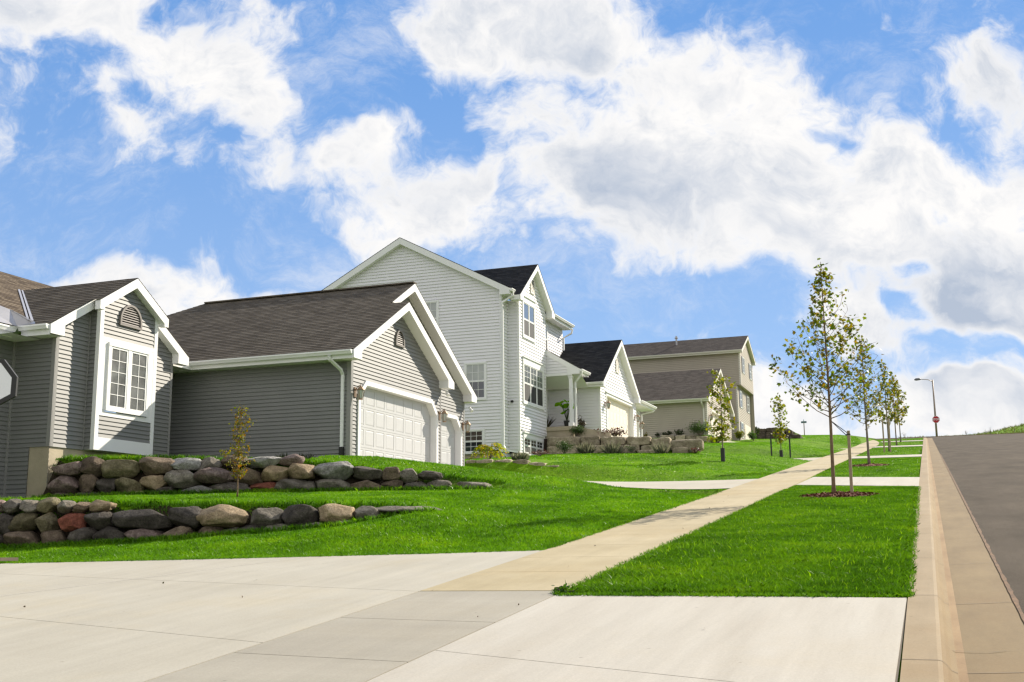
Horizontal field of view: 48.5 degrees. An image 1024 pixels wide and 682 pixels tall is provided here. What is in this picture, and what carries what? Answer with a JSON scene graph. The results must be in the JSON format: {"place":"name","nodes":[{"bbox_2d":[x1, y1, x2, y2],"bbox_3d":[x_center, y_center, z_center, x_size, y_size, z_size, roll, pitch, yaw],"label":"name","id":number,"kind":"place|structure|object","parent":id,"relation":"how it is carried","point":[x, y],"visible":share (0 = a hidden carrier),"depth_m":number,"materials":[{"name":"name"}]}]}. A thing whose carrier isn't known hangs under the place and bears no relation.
{"place":"outdoors","nodes":[
{"label":"outdoors","id":0,"kind":"place"},
{"bbox_2d":[0,550,542,681],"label":"driveway","id":1,"kind":"structure","parent":0,"point":[118,621],"depth_m":11.54,"materials":[{"name":"concrete"}]},
{"bbox_2d":[146,591,554,681],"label":"sidewalk","id":2,"kind":"structure","parent":0,"point":[366,645],"depth_m":8.84,"materials":[{"name":"grey concrete"}]},
{"bbox_2d":[0,425,1023,681],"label":"ground","id":3,"kind":"structure","parent":0,"point":[582,475],"depth_m":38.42,"materials":[{"name":"plant"}]},
{"bbox_2d":[0,534,5,544],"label":"boulder","id":4,"kind":"object","parent":3,"relation":"on","point":[1,538],"visible":0.39,"depth_m":20.30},
{"bbox_2d":[0,513,14,534],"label":"boulder","id":5,"kind":"object","parent":4,"relation":"on","point":[5,520],"visible":0.75,"depth_m":20.32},
{"bbox_2d":[1,498,21,513],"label":"boulder","id":6,"kind":"object","parent":5,"relation":"on","point":[11,506],"visible":0.86,"depth_m":20.48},
{"bbox_2d":[0,359,17,560],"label":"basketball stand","id":7,"kind":"object","parent":3,"relation":"on","point":[8,383],"visible":1,"depth_m":18.17,"materials":[{"name":"white"}]},
{"bbox_2d":[3,531,41,546],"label":"boulder","id":8,"kind":"object","parent":3,"relation":"on","point":[19,537],"visible":0.6,"depth_m":20.13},
{"bbox_2d":[8,513,37,530],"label":"boulder","id":9,"kind":"object","parent":8,"relation":"on","point":[22,521],"visible":0.91,"depth_m":20.33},
{"bbox_2d":[19,500,37,512],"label":"boulder","id":10,"kind":"object","parent":9,"relation":"on","point":[27,506],"visible":0.93,"depth_m":20.42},
{"bbox_2d":[40,530,67,543],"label":"boulder","id":11,"kind":"object","parent":3,"relation":"on","point":[53,535],"visible":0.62,"depth_m":20.12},
{"bbox_2d":[34,512,59,532],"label":"boulder","id":12,"kind":"object","parent":11,"relation":"on","point":[47,522],"visible":0.91,"depth_m":20.24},
{"bbox_2d":[36,497,60,512],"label":"boulder","id":13,"kind":"object","parent":12,"relation":"on","point":[48,505],"visible":0.91,"depth_m":20.42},
{"bbox_2d":[67,527,96,542],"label":"boulder","id":14,"kind":"object","parent":3,"relation":"on","point":[81,534],"visible":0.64,"depth_m":20.03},
{"bbox_2d":[58,513,86,531],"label":"boulder","id":15,"kind":"object","parent":14,"relation":"on","point":[69,522],"visible":0.87,"depth_m":20.18,"materials":[{"name":"red stone"}]},
{"bbox_2d":[57,500,76,513],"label":"boulder","id":16,"kind":"object","parent":15,"relation":"on","point":[64,506],"visible":0.92,"depth_m":20.34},
{"bbox_2d":[72,502,90,512],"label":"boulder","id":17,"kind":"object","parent":15,"relation":"on","point":[80,507],"visible":0.92,"depth_m":20.34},
{"bbox_2d":[92,526,127,541],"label":"boulder","id":18,"kind":"object","parent":3,"relation":"on","point":[109,532],"visible":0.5,"depth_m":19.99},
{"bbox_2d":[84,511,116,529],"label":"boulder","id":19,"kind":"object","parent":18,"relation":"on","point":[99,520],"visible":0.84,"depth_m":20.13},
{"bbox_2d":[89,500,116,511],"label":"boulder","id":20,"kind":"object","parent":19,"relation":"on","point":[100,506],"visible":1,"depth_m":20.27,"materials":[{"name":"beige stone"}]},
{"bbox_2d":[124,528,163,539],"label":"boulder","id":21,"kind":"object","parent":3,"relation":"on","point":[136,533],"visible":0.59,"depth_m":19.89,"materials":[{"name":"stone"}]},
{"bbox_2d":[111,509,173,529],"bbox_3d":[-6.557,3.172,20.198,1.120,0.366,0.632,-2,-10,7],"label":"boulder","id":22,"kind":"object","parent":21,"relation":"on","point":[150,519],"visible":0.98,"depth_m":19.96,"materials":[{"name":"stone"}]},
{"bbox_2d":[150,487,176,491],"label":"boulder","id":23,"kind":"object","parent":3,"relation":"on","point":[167,488],"visible":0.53,"depth_m":24.70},
{"bbox_2d":[139,475,167,489],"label":"boulder","id":24,"kind":"object","parent":23,"relation":"on","point":[152,482],"visible":0.88,"depth_m":24.78,"materials":[{"name":"beige stone"}]},
{"bbox_2d":[139,456,174,475],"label":"boulder","id":25,"kind":"object","parent":24,"relation":"on","point":[149,465],"visible":0.94,"depth_m":24.91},
{"bbox_2d":[160,526,194,536],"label":"boulder","id":26,"kind":"object","parent":3,"relation":"on","point":[179,530],"visible":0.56,"depth_m":19.82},
{"bbox_2d":[168,506,201,528],"bbox_3d":[-5.748,3.123,20.109,0.669,0.400,0.488,-1,-10,4],"label":"boulder","id":27,"kind":"object","parent":26,"relation":"on","point":[182,516],"visible":0.86,"depth_m":19.94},
{"bbox_2d":[182,485,211,492],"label":"boulder","id":28,"kind":"object","parent":3,"relation":"on","point":[200,487],"visible":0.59,"depth_m":24.74,"materials":[{"name":"stone"}]},
{"bbox_2d":[163,470,202,488],"bbox_3d":[-7.225,3.033,25.003,0.823,0.452,0.622,1,-11,-8],"label":"boulder","id":29,"kind":"object","parent":28,"relation":"on","point":[182,479],"visible":0.91,"depth_m":24.77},
{"bbox_2d":[171,458,201,470],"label":"boulder","id":30,"kind":"object","parent":29,"relation":"on","point":[190,464],"visible":0.97,"depth_m":25.00,"materials":[{"name":"stone"}]},
{"bbox_2d":[209,482,251,491],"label":"boulder","id":31,"kind":"object","parent":3,"relation":"on","point":[229,485],"visible":0.52,"depth_m":24.84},
{"bbox_2d":[193,467,235,483],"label":"boulder","id":32,"kind":"object","parent":31,"relation":"on","point":[211,475],"visible":0.91,"depth_m":24.84,"materials":[{"name":"stone"}]},
{"bbox_2d":[199,457,222,469],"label":"boulder","id":33,"kind":"object","parent":32,"relation":"on","point":[210,462],"visible":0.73,"depth_m":25.11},
{"bbox_2d":[233,467,262,485],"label":"boulder","id":34,"kind":"object","parent":31,"relation":"on","point":[251,477],"visible":0.76,"depth_m":25.05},
{"bbox_2d":[224,527,238,531],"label":"boulder","id":35,"kind":"object","parent":3,"relation":"on","point":[233,528],"visible":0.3,"depth_m":19.89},
{"bbox_2d":[196,504,248,527],"bbox_3d":[-5.106,3.090,20.090,0.994,0.417,0.735,-1,-10,4],"label":"boulder","id":36,"kind":"object","parent":35,"relation":"on","point":[224,516],"visible":1,"depth_m":19.82,"materials":[{"name":"beige stone"}]},
{"bbox_2d":[219,407,255,496],"bbox_3d":[-5.564,2.177,23.042,0.689,1.953,0.684,6,-12,-32],"label":"lawn sapling","id":37,"kind":"object","parent":3,"relation":"on","point":[238,453],"visible":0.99,"depth_m":23.07,"materials":[{"name":"green plant"}]},
{"bbox_2d":[0,271,476,498],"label":"grey house","id":38,"kind":"structure","parent":3,"relation":"on","point":[374,370],"depth_m":29.82,"materials":[{"name":"paint"}]},
{"bbox_2d":[104,342,150,416],"bbox_3d":[-9.290,0.951,27.522,0.061,1.630,1.520,-4,-11,20],"label":"window","id":39,"kind":"structure","parent":38,"relation":"in","point":[128,368],"depth_m":27.48,"materials":[{"name":"clear glass"}]},
{"bbox_2d":[360,388,430,461],"bbox_3d":[-3.313,2.589,31.918,0.048,2.180,4.880,-4,-11,20],"label":"garage door","id":40,"kind":"structure","parent":38,"relation":"in","point":[392,426],"depth_m":31.90,"materials":[{"name":"paint"}]},
{"bbox_2d":[441,417,454,464],"bbox_3d":[-2.307,3.435,36.264,0.048,2.070,2.440,-4,-11,20],"label":"garage door","id":41,"kind":"structure","parent":38,"relation":"in","point":[447,429],"depth_m":36.86,"materials":[{"name":"paint"}]},
{"bbox_2d":[0,453,508,548],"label":"uncut grass","id":42,"kind":"structure","parent":3,"relation":"on","point":[228,532],"depth_m":20.58,"materials":[{"name":"plant"}]},
{"bbox_2d":[250,507,283,527],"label":"boulder","id":43,"kind":"object","parent":3,"relation":"on","point":[261,517],"visible":0.91,"depth_m":19.86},
{"bbox_2d":[274,479,316,491],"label":"boulder","id":44,"kind":"object","parent":3,"relation":"on","point":[283,484],"visible":0.75,"depth_m":25.02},
{"bbox_2d":[261,465,287,481],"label":"boulder","id":45,"kind":"object","parent":44,"relation":"on","point":[271,473],"visible":0.94,"depth_m":25.14,"materials":[{"name":"beige stone"}]},
{"bbox_2d":[245,456,281,467],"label":"boulder","id":46,"kind":"object","parent":45,"relation":"on","point":[261,462],"visible":0.87,"depth_m":25.20,"materials":[{"name":"stone"}]},
{"bbox_2d":[287,463,315,479],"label":"boulder","id":47,"kind":"object","parent":44,"relation":"on","point":[299,471],"visible":0.96,"depth_m":25.17,"materials":[{"name":"beige stone"}]},
{"bbox_2d":[278,454,304,466],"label":"boulder","id":48,"kind":"object","parent":47,"relation":"on","point":[288,461],"visible":0.93,"depth_m":25.33,"materials":[{"name":"stone"}]},
{"bbox_2d":[281,504,318,526],"bbox_3d":[-3.730,3.084,19.971,0.625,0.420,0.546,-1,-10,4],"label":"boulder","id":49,"kind":"object","parent":3,"relation":"on","point":[299,514],"visible":0.87,"depth_m":19.79,"materials":[{"name":"stone"}]},
{"bbox_2d":[315,479,350,489],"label":"boulder","id":50,"kind":"object","parent":3,"relation":"on","point":[326,483],"visible":0.73,"depth_m":25.19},
{"bbox_2d":[313,461,353,480],"bbox_3d":[-4.016,2.933,25.511,0.954,0.468,0.681,1,-11,-10],"label":"boulder","id":51,"kind":"object","parent":50,"relation":"on","point":[342,470],"visible":0.94,"depth_m":25.30,"materials":[{"name":"stone"}]},
{"bbox_2d":[318,503,354,522],"bbox_3d":[-3.086,3.030,19.946,0.642,0.361,0.503,-1,-10,4],"label":"boulder","id":52,"kind":"object","parent":3,"relation":"on","point":[331,512],"visible":0.82,"depth_m":19.81,"materials":[{"name":"beige stone"}]},
{"bbox_2d":[350,480,382,489],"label":"boulder","id":53,"kind":"object","parent":3,"relation":"on","point":[365,483],"visible":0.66,"depth_m":25.31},
{"bbox_2d":[352,466,382,480],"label":"boulder","id":54,"kind":"object","parent":53,"relation":"on","point":[362,473],"visible":0.98,"depth_m":25.44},
{"bbox_2d":[353,506,383,519],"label":"boulder","id":55,"kind":"object","parent":3,"relation":"on","point":[363,511],"visible":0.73,"depth_m":19.88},
{"bbox_2d":[381,479,402,488],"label":"boulder","id":56,"kind":"object","parent":3,"relation":"on","point":[393,483],"visible":0.59,"depth_m":25.51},
{"bbox_2d":[381,467,399,480],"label":"boulder","id":57,"kind":"object","parent":56,"relation":"on","point":[391,473],"visible":1,"depth_m":25.56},
{"bbox_2d":[376,506,441,514],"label":"boulder","id":58,"kind":"object","parent":3,"relation":"on","point":[387,509],"visible":0.54,"depth_m":19.97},
{"bbox_2d":[403,481,427,489],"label":"boulder","id":59,"kind":"object","parent":3,"relation":"on","point":[420,483],"visible":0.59,"depth_m":25.57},
{"bbox_2d":[400,468,417,482],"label":"boulder","id":60,"kind":"object","parent":59,"relation":"on","point":[408,475],"visible":0.98,"depth_m":25.64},
{"bbox_2d":[427,480,451,487],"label":"boulder","id":61,"kind":"object","parent":3,"relation":"on","point":[445,483],"visible":0.59,"depth_m":25.67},
{"bbox_2d":[417,470,442,479],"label":"boulder","id":62,"kind":"object","parent":61,"relation":"on","point":[428,475],"visible":1,"depth_m":25.72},
{"bbox_2d":[1,486,923,598],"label":"edge grass","id":63,"kind":"structure","parent":3,"relation":"on","point":[906,592],"depth_m":12.75,"materials":[{"name":"plant"}]},
{"bbox_2d":[469,442,508,459],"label":"sumac shrub","id":64,"kind":"object","parent":3,"relation":"on","point":[489,451],"visible":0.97,"depth_m":40.71,"materials":[{"name":"yellow plant"}]},
{"bbox_2d":[323,237,656,458],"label":"white house","id":65,"kind":"structure","parent":3,"relation":"on","point":[525,367],"depth_m":48.97,"materials":[{"name":"plastic"}]},
{"bbox_2d":[425,300,438,325],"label":"window","id":66,"kind":"structure","parent":65,"relation":"in","point":[433,305],"depth_m":48.49,"materials":[{"name":"clear glass"}]},
{"bbox_2d":[465,428,484,453],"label":"window","id":67,"kind":"structure","parent":65,"relation":"in","point":[475,437],"depth_m":46.85,"materials":[{"name":"clear glass"}]},
{"bbox_2d":[464,361,486,399],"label":"window","id":68,"kind":"structure","parent":65,"relation":"in","point":[475,372],"depth_m":47.26,"materials":[{"name":"clear glass"}]},
{"bbox_2d":[522,295,536,342],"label":"window","id":69,"kind":"structure","parent":65,"relation":"in","point":[528,305],"depth_m":48.95,"materials":[{"name":"grey"}]},
{"bbox_2d":[522,356,544,409],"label":"window","id":70,"kind":"structure","parent":65,"relation":"in","point":[533,371],"depth_m":48.90,"materials":[{"name":"grey"}]},
{"bbox_2d":[522,431,544,454],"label":"window","id":71,"kind":"structure","parent":65,"relation":"in","point":[532,442],"depth_m":48.36,"materials":[{"name":"clear glass"}]},
{"bbox_2d":[607,398,629,436],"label":"garage door","id":72,"kind":"structure","parent":65,"relation":"in","point":[618,413],"depth_m":54.90,"materials":[{"name":"beige"}]},
{"bbox_2d":[574,441,596,453],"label":"grass clump","id":73,"kind":"object","parent":3,"relation":"on","point":[586,448],"visible":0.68,"depth_m":47.91,"materials":[{"name":"green plant"}]},
{"bbox_2d":[599,441,626,453],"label":"grass clump","id":74,"kind":"object","parent":3,"relation":"on","point":[611,448],"visible":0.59,"depth_m":47.56,"materials":[{"name":"green plant"}]},
{"bbox_2d":[649,441,670,452],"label":"grass clump","id":75,"kind":"object","parent":3,"relation":"on","point":[658,448],"visible":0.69,"depth_m":46.83,"materials":[{"name":"green plant"}]},
{"bbox_2d":[670,439,703,450],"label":"stone block","id":76,"kind":"structure","parent":3,"relation":"on","point":[692,443],"depth_m":47.37,"materials":[{"name":"stone"}]},
{"bbox_2d":[624,336,755,440],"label":"tan house","id":77,"kind":"structure","parent":3,"relation":"on","point":[674,380],"depth_m":85.88,"materials":[{"name":"beige"}]},
{"bbox_2d":[684,420,710,435],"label":"tall shrub","id":78,"kind":"object","parent":3,"relation":"on","point":[696,428],"visible":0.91,"depth_m":74.23,"materials":[{"name":"green plant"}]},
{"bbox_2d":[705,369,738,460],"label":"lawn sapling","id":79,"kind":"object","parent":3,"relation":"on","point":[722,436],"visible":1,"depth_m":44.23,"materials":[{"name":"green plant"}]},
{"bbox_2d":[563,437,922,597],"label":"tree lawn grass","id":80,"kind":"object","parent":3,"relation":"on","point":[891,497],"visible":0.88,"depth_m":14.19,"materials":[{"name":"plant"}]},
{"bbox_2d":[595,497,916,589],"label":"coarse grass","id":81,"kind":"structure","parent":3,"relation":"on","point":[780,553],"depth_m":13.30,"materials":[{"name":"plant"}]},
{"bbox_2d":[770,393,789,456],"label":"lawn sapling","id":82,"kind":"object","parent":3,"relation":"on","point":[780,438],"visible":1,"depth_m":60.45,"materials":[{"name":"green plant"}]},
{"bbox_2d":[769,258,885,493],"bbox_3d":[6.999,0.800,25.359,2.600,5.405,2.099,-4,-11,20],"label":"street tree","id":83,"kind":"object","parent":3,"relation":"on","point":[808,371],"visible":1,"depth_m":25.36,"materials":[{"name":"green plant"}]},
{"bbox_2d":[799,491,879,497],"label":"mulch","id":84,"kind":"object","parent":3,"relation":"on","point":[841,494],"visible":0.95,"depth_m":24.58,"materials":[{"name":"brown wood"}]},
{"bbox_2d":[832,422,852,491],"bbox_3d":[7.280,2.621,25.067,0.501,1.745,0.110,1,-11,-10],"label":"tree stake","id":85,"kind":"object","parent":3,"relation":"on","point":[848,434],"visible":0.86,"depth_m":25.10,"materials":[{"name":"brown wood"}]},
{"bbox_2d":[840,335,889,463],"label":"street tree","id":86,"kind":"object","parent":3,"relation":"on","point":[865,398],"visible":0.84,"depth_m":43.88,"materials":[{"name":"green plant"}]},
{"bbox_2d":[871,362,902,450],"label":"street tree","id":87,"kind":"object","parent":3,"relation":"on","point":[896,412],"visible":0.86,"depth_m":66.09,"materials":[{"name":"green plant"}]},
{"bbox_2d":[880,371,908,445],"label":"street tree","id":88,"kind":"object","parent":3,"relation":"on","point":[897,420],"visible":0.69,"depth_m":83.10,"materials":[{"name":"green plant"}]},
{"bbox_2d":[895,438,968,681],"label":"kerb","id":89,"kind":"structure","parent":3,"relation":"on","point":[931,626],"depth_m":9.19,"materials":[{"name":"concrete"}]},
{"bbox_2d":[920,438,1023,681],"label":"gutter","id":90,"kind":"object","parent":3,"relation":"on","point":[991,623],"visible":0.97,"depth_m":9.98,"materials":[{"name":"concrete"}]},
{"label":"boulder","id":91,"kind":"object","parent":3,"relation":"on","visible":0},
{"bbox_2d":[47,475,78,493],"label":"boulder","id":92,"kind":"object","parent":91,"relation":"on","point":[64,483],"visible":0.96,"depth_m":24.72,"materials":[{"name":"stone"}]},
{"bbox_2d":[51,461,81,475],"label":"boulder","id":93,"kind":"object","parent":92,"relation":"on","point":[72,468],"visible":0.91,"depth_m":24.84,"materials":[{"name":"stone"}]},
{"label":"boulder","id":94,"kind":"object","parent":3,"relation":"on","visible":0},
{"bbox_2d":[78,474,98,491],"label":"boulder","id":95,"kind":"object","parent":94,"relation":"on","point":[86,482],"visible":0.94,"depth_m":24.76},
{"bbox_2d":[79,456,104,476],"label":"boulder","id":96,"kind":"object","parent":95,"relation":"on","point":[91,465],"visible":0.89,"depth_m":24.91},
{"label":"stone block","id":97,"kind":"object","parent":3,"relation":"on","visible":0},
{"bbox_2d":[600,436,626,445],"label":"stone block","id":98,"kind":"structure","parent":97,"relation":"on","point":[613,439],"depth_m":48.52,"materials":[{"name":"stone"}]},
{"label":"stone block","id":99,"kind":"object","parent":3,"relation":"on","visible":0},
{"bbox_2d":[547,446,577,452],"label":"stone block","id":100,"kind":"structure","parent":99,"relation":"on","point":[552,449],"depth_m":49.24,"materials":[{"name":"stone"}]},
{"bbox_2d":[547,436,580,446],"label":"stone block","id":101,"kind":"structure","parent":100,"relation":"on","point":[553,441],"depth_m":49.30,"materials":[{"name":"stone"}]},
{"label":"boulder","id":102,"kind":"object","parent":3,"relation":"on","visible":0},
{"bbox_2d":[95,478,115,492],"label":"boulder","id":103,"kind":"object","parent":102,"relation":"on","point":[106,485],"visible":0.93,"depth_m":24.76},
{"bbox_2d":[100,459,139,478],"bbox_3d":[-8.640,2.842,25.074,0.839,0.432,0.609,3,-11,-20],"label":"boulder","id":104,"kind":"object","parent":103,"relation":"on","point":[117,468],"visible":0.96,"depth_m":24.86,"materials":[{"name":"stone"}]},
{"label":"stone block","id":105,"kind":"object","parent":3,"relation":"on","visible":0},
{"bbox_2d":[623,445,639,451],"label":"stone block","id":106,"kind":"structure","parent":105,"relation":"on","point":[637,447],"depth_m":48.12,"materials":[{"name":"stone"}]},
{"bbox_2d":[626,436,651,444],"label":"stone block","id":107,"kind":"structure","parent":106,"relation":"on","point":[645,440],"depth_m":48.13,"materials":[{"name":"stone"}]},
{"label":"boulder","id":108,"kind":"object","parent":3,"relation":"on","visible":0},
{"bbox_2d":[115,477,144,492],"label":"boulder","id":109,"kind":"object","parent":108,"relation":"on","point":[122,484],"visible":0.72,"depth_m":24.74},
{"bbox_2d":[0,0,1023,438],"label":"sky","id":110,"kind":"structure","parent":0,"point":[667,169],"materials":[{"name":"blue"}]},
{"bbox_2d":[367,595,906,681],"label":"driveway","id":111,"kind":"structure","parent":0,"point":[600,638],"depth_m":8.17,"materials":[{"name":"concrete"}]},
{"bbox_2d":[421,440,878,590],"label":"sidewalk","id":112,"kind":"structure","parent":0,"point":[571,562],"depth_m":16.15,"materials":[{"name":"concrete"}]},
{"bbox_2d":[587,479,755,488],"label":"driveway","id":113,"kind":"structure","parent":0,"point":[712,484],"depth_m":32.51,"materials":[{"name":"concrete"}]},
{"bbox_2d":[796,477,919,486],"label":"driveway","id":114,"kind":"structure","parent":0,"point":[879,481],"depth_m":30.82,"materials":[{"name":"concrete"}]},
{"bbox_2d":[875,433,1023,621],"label":"road","id":115,"kind":"structure","parent":0,"point":[986,472],"depth_m":25.09,"materials":[{"name":"asphalt"}]},
{"bbox_2d":[898,424,1023,437],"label":"bank grass","id":116,"kind":"structure","parent":0,"point":[1011,428],"depth_m":145.43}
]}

